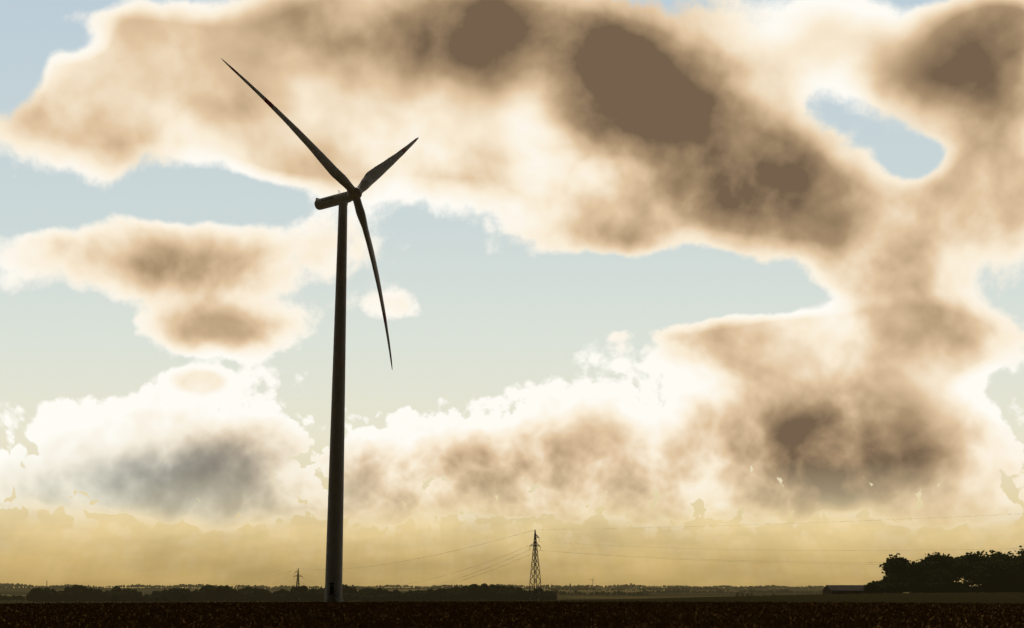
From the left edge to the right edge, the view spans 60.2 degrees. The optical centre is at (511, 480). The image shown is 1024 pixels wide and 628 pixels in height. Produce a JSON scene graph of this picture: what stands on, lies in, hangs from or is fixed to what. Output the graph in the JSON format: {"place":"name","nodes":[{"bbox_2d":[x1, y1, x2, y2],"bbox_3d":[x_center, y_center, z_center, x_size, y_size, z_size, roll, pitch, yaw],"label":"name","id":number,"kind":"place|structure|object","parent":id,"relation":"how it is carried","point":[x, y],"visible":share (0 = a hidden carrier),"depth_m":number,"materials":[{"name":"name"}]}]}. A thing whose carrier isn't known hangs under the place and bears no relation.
{"place":"outdoors","nodes":[
{"label":"outdoors","id":0,"kind":"place"},
{"bbox_2d":[0,601,1023,627],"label":"wheat field","id":1,"kind":"structure","parent":0,"point":[512,614],"depth_m":36.74,"materials":[{"name":"brown plant"}]},
{"bbox_2d":[0,587,1023,603],"bbox_3d":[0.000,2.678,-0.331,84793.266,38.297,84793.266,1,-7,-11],"label":"fields","id":2,"kind":"structure","parent":0,"point":[985,597],"depth_m":415.81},
{"bbox_2d":[221,58,418,601],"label":"wind turbine","id":3,"kind":"object","parent":2,"relation":"on","point":[334,560],"visible":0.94,"depth_m":241.33,"materials":[{"name":"paint"}]},
{"bbox_2d":[46,575,631,591],"bbox_3d":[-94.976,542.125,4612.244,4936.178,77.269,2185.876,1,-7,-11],"label":"landmarks","id":4,"kind":"object","parent":2,"relation":"on","point":[551,585],"visible":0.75,"depth_m":4270.61,"materials":[{"name":"black"}]},
{"bbox_2d":[0,583,978,603],"bbox_3d":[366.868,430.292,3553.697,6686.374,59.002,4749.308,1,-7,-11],"label":"distant woods","id":5,"kind":"object","parent":2,"relation":"on","point":[206,593],"visible":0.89,"depth_m":1177.42,"materials":[{"name":"green plant"}]},
{"bbox_2d":[205,514,1022,601],"bbox_3d":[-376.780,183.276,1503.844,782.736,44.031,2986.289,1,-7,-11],"label":"power line","id":6,"kind":"object","parent":2,"relation":"on","point":[535,548],"visible":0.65,"depth_m":345.03,"materials":[{"name":"black metal"}]},
{"bbox_2d":[822,585,868,593],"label":"barn","id":7,"kind":"structure","parent":2,"relation":"on","point":[842,589],"depth_m":600.20,"materials":[{"name":"grey"}]},
{"bbox_2d":[863,545,1023,593],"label":"farm trees","id":8,"kind":"object","parent":2,"relation":"on","point":[927,574],"visible":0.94,"depth_m":585.17,"materials":[{"name":"green plant"}]},
{"bbox_2d":[0,0,1023,587],"label":"sky","id":9,"kind":"structure","parent":0,"point":[669,267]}
]}

